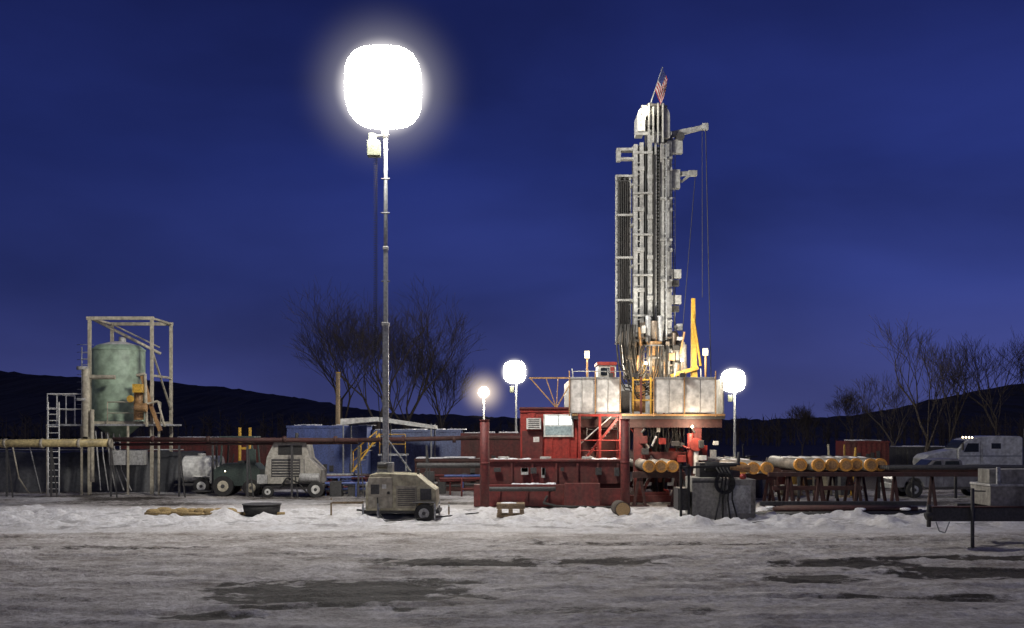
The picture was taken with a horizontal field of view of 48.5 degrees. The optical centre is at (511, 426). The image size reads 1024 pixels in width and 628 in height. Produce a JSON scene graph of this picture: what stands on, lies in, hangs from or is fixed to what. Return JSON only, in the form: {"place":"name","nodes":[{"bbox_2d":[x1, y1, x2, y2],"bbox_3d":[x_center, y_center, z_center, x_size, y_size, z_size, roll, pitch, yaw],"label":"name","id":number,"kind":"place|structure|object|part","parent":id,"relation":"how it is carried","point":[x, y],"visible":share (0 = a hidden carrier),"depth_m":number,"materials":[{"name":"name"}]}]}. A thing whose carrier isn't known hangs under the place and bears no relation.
{"place":"outdoors","nodes":[
{"label":"outdoors","id":0,"kind":"place"},
{"bbox_2d":[46,316,181,494],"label":"process tank tower","id":1,"kind":"structure","parent":0,"point":[116,399],"depth_m":57.28,"materials":[{"name":"metal"}]},
{"bbox_2d":[0,437,1023,627],"bbox_3d":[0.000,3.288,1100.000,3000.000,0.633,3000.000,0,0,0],"label":"ground","id":2,"kind":"structure","parent":0,"point":[102,559],"depth_m":27.89,"materials":[{"name":"white snow"}]},
{"bbox_2d":[0,447,205,493],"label":"lined containment berm","id":3,"kind":"structure","parent":2,"relation":"on","point":[28,472],"depth_m":59.46,"materials":[{"name":"beige paint"}]},
{"bbox_2d":[121,436,227,462],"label":"mud tank container","id":4,"kind":"object","parent":2,"relation":"on","point":[207,448],"visible":0.08,"depth_m":72.00,"materials":[{"name":"metal"}]},
{"bbox_2d":[175,453,224,493],"bbox_3d":[-15.776,2.372,57.685,2.652,2.045,1.570,0,0,0],"label":"fuel tank trailer","id":5,"kind":"object","parent":2,"relation":"on","point":[197,472],"visible":0.81,"depth_m":57.07,"materials":[{"name":"white paint"}]},
{"bbox_2d":[144,507,284,515],"bbox_3d":[-11.066,3.200,42.450,5.266,0.358,1.029,0,0,0],"label":"sandbag row","id":6,"kind":"object","parent":2,"relation":"on","point":[181,511],"visible":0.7,"depth_m":42.31,"materials":[{"name":"beige fabric"}]},
{"bbox_2d":[191,436,264,495],"bbox_3d":[-14.007,1.932,56.285,3.455,2.925,1.970,0,0,0],"label":"forklift","id":7,"kind":"object","parent":2,"relation":"on","point":[227,478],"visible":0.82,"depth_m":55.50,"materials":[{"name":"dark green paint"},{"name":"black rubber"},{"name":"steel"}]},
{"bbox_2d":[238,427,251,490],"bbox_3d":[-14.085,1.722,60.000,0.692,3.355,0.160,0,0,0],"label":"forklift mast","id":8,"kind":"object","parent":2,"relation":"on","point":[239,446],"visible":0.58,"depth_m":59.94,"materials":[{"name":"metal"}]},
{"bbox_2d":[0,435,519,497],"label":"elevated pipeline","id":9,"kind":"object","parent":2,"relation":"on","point":[51,443],"visible":0.93,"depth_m":54.20,"materials":[{"name":"beige paint"}]},
{"bbox_2d":[242,502,281,516],"bbox_3d":[-9.324,3.125,42.400,1.445,0.510,1.460,0,0,0],"label":"black tub","id":10,"kind":"object","parent":2,"relation":"on","point":[253,509],"visible":0.84,"depth_m":41.89,"materials":[{"name":"plastic"}]},
{"bbox_2d":[228,442,329,479],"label":"mud tank container","id":11,"kind":"object","parent":2,"relation":"on","point":[264,450],"visible":0.01,"depth_m":72.96,"materials":[{"name":"grey metal"}]},
{"bbox_2d":[257,433,327,497],"bbox_3d":[-10.573,1.848,55.328,3.216,3.097,2.384,0,0,0],"label":"compressor trailer","id":12,"kind":"object","parent":2,"relation":"on","point":[310,469],"visible":0.92,"depth_m":54.48,"materials":[{"name":"white paint"}]},
{"bbox_2d":[286,424,371,473],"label":"steel container","id":13,"kind":"object","parent":2,"relation":"on","point":[328,457],"visible":0.6,"depth_m":67.98,"materials":[{"name":"blue metal"}]},
{"bbox_2d":[335,372,340,480],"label":"wooden pole","id":14,"kind":"object","parent":2,"relation":"on","point":[337,398],"visible":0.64,"depth_m":69.88,"materials":[{"name":"brown wood"}]},
{"bbox_2d":[330,498,363,514],"bbox_3d":[-6.098,3.025,42.028,1.230,0.750,0.065,0,0,0],"label":"wooden sawhorse barrier","id":15,"kind":"object","parent":2,"relation":"on","point":[331,502],"visible":0.75,"depth_m":42.03,"materials":[{"name":"brown wood"}]},
{"bbox_2d":[288,300,408,418],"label":"bare tree","id":16,"kind":"object","parent":2,"relation":"on","point":[321,362],"visible":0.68,"depth_m":102.75,"materials":[{"name":"brown plant"}]},
{"bbox_2d":[279,276,447,428],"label":"bare tree","id":17,"kind":"object","parent":2,"relation":"on","point":[361,334],"visible":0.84,"depth_m":97.19,"materials":[{"name":"brown plant"}]},
{"bbox_2d":[352,431,408,475],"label":"access stairs","id":18,"kind":"structure","parent":2,"relation":"on","point":[370,446],"depth_m":57.98,"materials":[{"name":"yellow metal"}]},
{"bbox_2d":[340,417,437,473],"bbox_3d":[-7.029,1.428,65.700,5.247,3.944,3.400,0,0,0],"label":"canopy shelter","id":19,"kind":"object","parent":2,"relation":"on","point":[349,421],"visible":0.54,"depth_m":64.01,"materials":[{"name":"white paint"}]},
{"bbox_2d":[318,274,485,428],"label":"bare tree","id":20,"kind":"object","parent":2,"relation":"on","point":[427,377],"visible":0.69,"depth_m":100.60,"materials":[{"name":"brown plant"}]},
{"bbox_2d":[324,471,479,496],"bbox_3d":[-5.566,2.821,57.792,9.907,1.158,5.557,0,0,0],"label":"yard clutter","id":21,"kind":"object","parent":2,"relation":"on","point":[347,483],"visible":0.42,"depth_m":56.18,"materials":[{"name":"beige paint"}]},
{"bbox_2d":[344,45,478,521],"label":"balloon light tower","id":22,"kind":"structure","parent":2,"relation":"on","point":[383,92],"depth_m":40.47,"materials":[{"name":"white fabric"}]},
{"bbox_2d":[368,477,416,507],"bbox_3d":[-4.244,2.350,40.380,1.722,1.100,0.039,0,0,0],"label":"door panel","id":23,"kind":"structure","parent":22,"relation":"in","point":[384,499],"depth_m":40.36,"materials":[{"name":"beige paint"}]},
{"bbox_2d":[371,429,466,472],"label":"steel container","id":24,"kind":"object","parent":2,"relation":"on","point":[415,449],"visible":0.45,"depth_m":69.97,"materials":[{"name":"blue metal"}]},
{"bbox_2d":[396,330,485,428],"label":"bare tree","id":25,"kind":"object","parent":2,"relation":"on","point":[442,389],"visible":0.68,"depth_m":106.25,"materials":[{"name":"brown plant"}]},
{"bbox_2d":[414,456,479,490],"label":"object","id":26,"kind":"object","parent":2,"relation":"on","point":[458,471],"visible":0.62,"depth_m":59.96,"materials":[{"name":"red metal"}]},
{"bbox_2d":[480,420,489,506],"bbox_3d":[-1.092,1.560,45.500,0.600,3.679,0.600,0,0,0],"label":"red steel post","id":27,"kind":"object","parent":2,"relation":"on","point":[484,463],"visible":0.82,"depth_m":45.33,"materials":[{"name":"metal"}]},
{"bbox_2d":[478,387,488,419],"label":"floodlight pole","id":28,"kind":"object","parent":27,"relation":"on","point":[483,392],"visible":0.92,"depth_m":77.66,"materials":[{"name":"white"}]},
{"bbox_2d":[460,432,519,457],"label":"steel container","id":29,"kind":"object","parent":2,"relation":"on","point":[500,448],"visible":0.25,"depth_m":65.96,"materials":[{"name":"red metal"}]},
{"bbox_2d":[497,502,524,517],"bbox_3d":[-0.047,3.075,41.700,1.027,0.610,1.200,0,0,0],"label":"timber cribbing","id":30,"kind":"object","parent":2,"relation":"on","point":[510,506],"visible":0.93,"depth_m":41.20,"materials":[{"name":"brown wood"}]},
{"bbox_2d":[0,407,1023,446],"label":"distant treeline","id":31,"kind":"object","parent":2,"relation":"on","point":[942,437],"visible":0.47,"depth_m":215.77,"materials":[{"name":"black plant"}]},
{"bbox_2d":[417,456,619,508],"bbox_3d":[0.401,2.351,47.603,9.040,2.098,5.294,0,0,0],"label":"red skid tank","id":32,"kind":"object","parent":2,"relation":"on","point":[584,481],"visible":0.93,"depth_m":48.48,"materials":[{"name":"metal"}]},
{"bbox_2d":[519,407,576,457],"bbox_3d":[1.664,1.260,53.370,2.633,4.280,4.460,0,0,0],"label":"red site cabin","id":33,"kind":"object","parent":2,"relation":"on","point":[551,432],"visible":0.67,"depth_m":51.40,"materials":[{"name":"metal"}]},
{"bbox_2d":[522,431,542,457],"bbox_3d":[0.925,0.887,51.415,0.925,1.388,0.030,0,0,0],"label":"door","id":34,"kind":"structure","parent":33,"relation":"in","point":[530,449],"depth_m":51.40,"materials":[{"name":"red paint"}]},
{"bbox_2d":[544,414,572,436],"bbox_3d":[2.100,-0.048,51.400,1.349,1.021,0.040,0,0,0],"label":"window frame","id":35,"kind":"structure","parent":33,"relation":"in","point":[558,415],"depth_m":51.38,"materials":[{"name":"white paint"}]},
{"bbox_2d":[545,426,571,434],"bbox_3d":[2.100,0.183,51.375,1.194,0.405,0.009,0,0,0],"label":"window","id":36,"kind":"structure","parent":33,"relation":"in","point":[549,430],"depth_m":51.38,"materials":[{"name":"white glass"}]},
{"bbox_2d":[577,414,621,457],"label":"rig stair tower","id":37,"kind":"structure","parent":2,"relation":"on","point":[599,442],"depth_m":51.74,"materials":[{"name":"red metal"}]},
{"bbox_2d":[611,500,630,515],"bbox_3d":[4.113,3.100,43.028,0.571,0.580,1.147,0,0,-3],"label":"cut log","id":38,"kind":"object","parent":2,"relation":"on","point":[619,507],"visible":0.87,"depth_m":42.47,"materials":[{"name":"brown wood"}]},
{"bbox_2d":[620,419,629,505],"bbox_3d":[4.621,1.540,46.500,0.600,3.719,0.600,0,0,0],"label":"red steel post","id":39,"kind":"object","parent":2,"relation":"on","point":[624,460],"visible":0.81,"depth_m":46.34,"materials":[{"name":"metal"}]},
{"bbox_2d":[529,67,724,502],"bbox_3d":[5.120,-6.508,53.506,8.680,19.990,7.987,0,0,0],"label":"drilling rig","id":40,"kind":"object","parent":2,"relation":"on","point":[673,397],"visible":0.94,"depth_m":52.23,"materials":[{"name":"red paint"}]},
{"bbox_2d":[601,368,608,374],"bbox_3d":[4.249,-2.514,51.980,0.390,0.351,0.020,0,0,0],"label":"cabin window","id":41,"kind":"structure","parent":40,"relation":"in","point":[602,369],"depth_m":51.97,"materials":[{"name":"black glass"}]},
{"bbox_2d":[630,458,684,506],"bbox_3d":[6.204,2.401,51.917,2.387,2.015,9.318,0,0,0],"label":"casing pipe rack","id":42,"kind":"object","parent":2,"relation":"on","point":[661,466],"visible":0.66,"depth_m":48.08,"materials":[{"name":"metal"}]},
{"bbox_2d":[674,452,762,522],"bbox_3d":[7.678,2.155,40.840,3.542,2.490,2.919,0,0,0],"label":"portable pump unit","id":43,"kind":"object","parent":2,"relation":"on","point":[706,491],"visible":0.94,"depth_m":40.60,"materials":[{"name":"grey paint"}]},
{"bbox_2d":[702,457,776,506],"bbox_3d":[9.867,2.418,50.759,2.366,1.982,9.268,0,0,0],"label":"casing pipe rack","id":44,"kind":"object","parent":2,"relation":"on","point":[759,470],"visible":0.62,"depth_m":47.08,"materials":[{"name":"metal"}]},
{"bbox_2d":[720,444,856,497],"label":"equipment pallets","id":45,"kind":"object","parent":2,"relation":"on","point":[760,485],"visible":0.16,"depth_m":56.56,"materials":[{"name":"beige paint"}]},
{"bbox_2d":[781,403,823,455],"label":"bare tree","id":46,"kind":"object","parent":2,"relation":"on","point":[805,417],"visible":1,"depth_m":125.55,"materials":[{"name":"brown plant"}]},
{"bbox_2d":[767,456,886,500],"bbox_3d":[13.659,2.359,49.729,4.678,2.100,5.597,0,0,0],"label":"casing pipe rack","id":47,"kind":"object","parent":2,"relation":"on","point":[819,463],"visible":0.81,"depth_m":48.14,"materials":[{"name":"metal"}]},
{"bbox_2d":[756,505,926,514],"bbox_3d":[12.416,3.190,43.650,6.780,0.360,2.271,0,0,0],"label":"drill pipe pile","id":48,"kind":"object","parent":2,"relation":"on","point":[868,509],"visible":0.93,"depth_m":42.87,"materials":[{"name":"metal"}]},
{"bbox_2d":[824,384,878,439],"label":"bare tree","id":49,"kind":"object","parent":2,"relation":"on","point":[844,402],"visible":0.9,"depth_m":119.83,"materials":[{"name":"brown plant"}]},
{"bbox_2d":[836,440,889,464],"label":"steel container","id":50,"kind":"object","parent":2,"relation":"on","point":[873,448],"visible":0.6,"depth_m":80.00,"materials":[{"name":"red metal"}]},
{"bbox_2d":[835,371,933,446],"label":"bare tree","id":51,"kind":"object","parent":2,"relation":"on","point":[895,397],"visible":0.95,"depth_m":91.98,"materials":[{"name":"brown plant"}]},
{"bbox_2d":[759,465,1023,505],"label":"pipe rack trestles","id":52,"kind":"object","parent":2,"relation":"on","point":[914,471],"visible":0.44,"depth_m":45.44,"materials":[{"name":"brown metal"}]},
{"bbox_2d":[889,445,944,464],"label":"steel container","id":53,"kind":"object","parent":2,"relation":"on","point":[901,455],"visible":0.45,"depth_m":86.00,"materials":[{"name":"grey metal"}]},
{"bbox_2d":[866,315,989,451],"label":"bare tree","id":54,"kind":"object","parent":2,"relation":"on","point":[926,435],"visible":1,"depth_m":77.13,"materials":[{"name":"brown plant"}]},
{"bbox_2d":[880,458,977,497],"bbox_3d":[20.803,2.462,54.880,5.600,1.865,2.120,0,0,0],"label":"grey pickup truck","id":55,"kind":"object","parent":2,"relation":"on","point":[905,486],"visible":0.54,"depth_m":54.00,"materials":[{"name":"clear paint"}]},
{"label":"side windows","id":56,"kind":"part","parent":55,"relation":"part of","materials":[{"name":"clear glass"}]},
{"bbox_2d":[922,342,997,441],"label":"bare tree","id":57,"kind":"object","parent":2,"relation":"on","point":[957,410],"visible":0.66,"depth_m":83.74,"materials":[{"name":"brown plant"}]},
{"bbox_2d":[913,436,1023,464],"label":"white semi truck","id":58,"kind":"object","parent":2,"relation":"on","point":[986,450],"visible":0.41,"depth_m":72.00,"materials":[{"name":"clear paint"}]},
{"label":"side window","id":59,"kind":"part","parent":58,"relation":"part of","materials":[{"name":"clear glass"}]},
{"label":"sleeper window","id":60,"kind":"part","parent":58,"relation":"part of","materials":[{"name":"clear glass"}]},
{"bbox_2d":[924,467,1023,547],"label":"flatbed trailer tongue","id":61,"kind":"object","parent":2,"relation":"on","point":[997,493],"visible":0.93,"depth_m":31.99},
{"bbox_2d":[925,326,1023,435],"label":"bare tree","id":62,"kind":"object","parent":2,"relation":"on","point":[994,417],"visible":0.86,"depth_m":82.60,"materials":[{"name":"brown plant"}]},
{"bbox_2d":[992,335,1023,392],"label":"bare tree","id":63,"kind":"object","parent":2,"relation":"on","point":[1022,385],"visible":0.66,"depth_m":85.27,"materials":[{"name":"brown plant"}]},
{"bbox_2d":[0,371,1023,437],"bbox_3d":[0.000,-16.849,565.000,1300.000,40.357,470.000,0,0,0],"label":"hills","id":64,"kind":"structure","parent":0,"point":[24,393],"depth_m":482.51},
{"bbox_2d":[0,0,1023,419],"label":"sky","id":65,"kind":"structure","parent":0,"point":[193,165],"materials":[{"name":"blue"}]},
{"bbox_2d":[504,361,524,431],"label":"balloon light tower","id":66,"kind":"structure","parent":0,"point":[514,371],"depth_m":71.47,"materials":[{"name":"white"}]},
{"bbox_2d":[721,369,749,459],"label":"balloon light tower","id":67,"kind":"structure","parent":0,"point":[734,380],"depth_m":69.49,"materials":[{"name":"white"}]}
]}

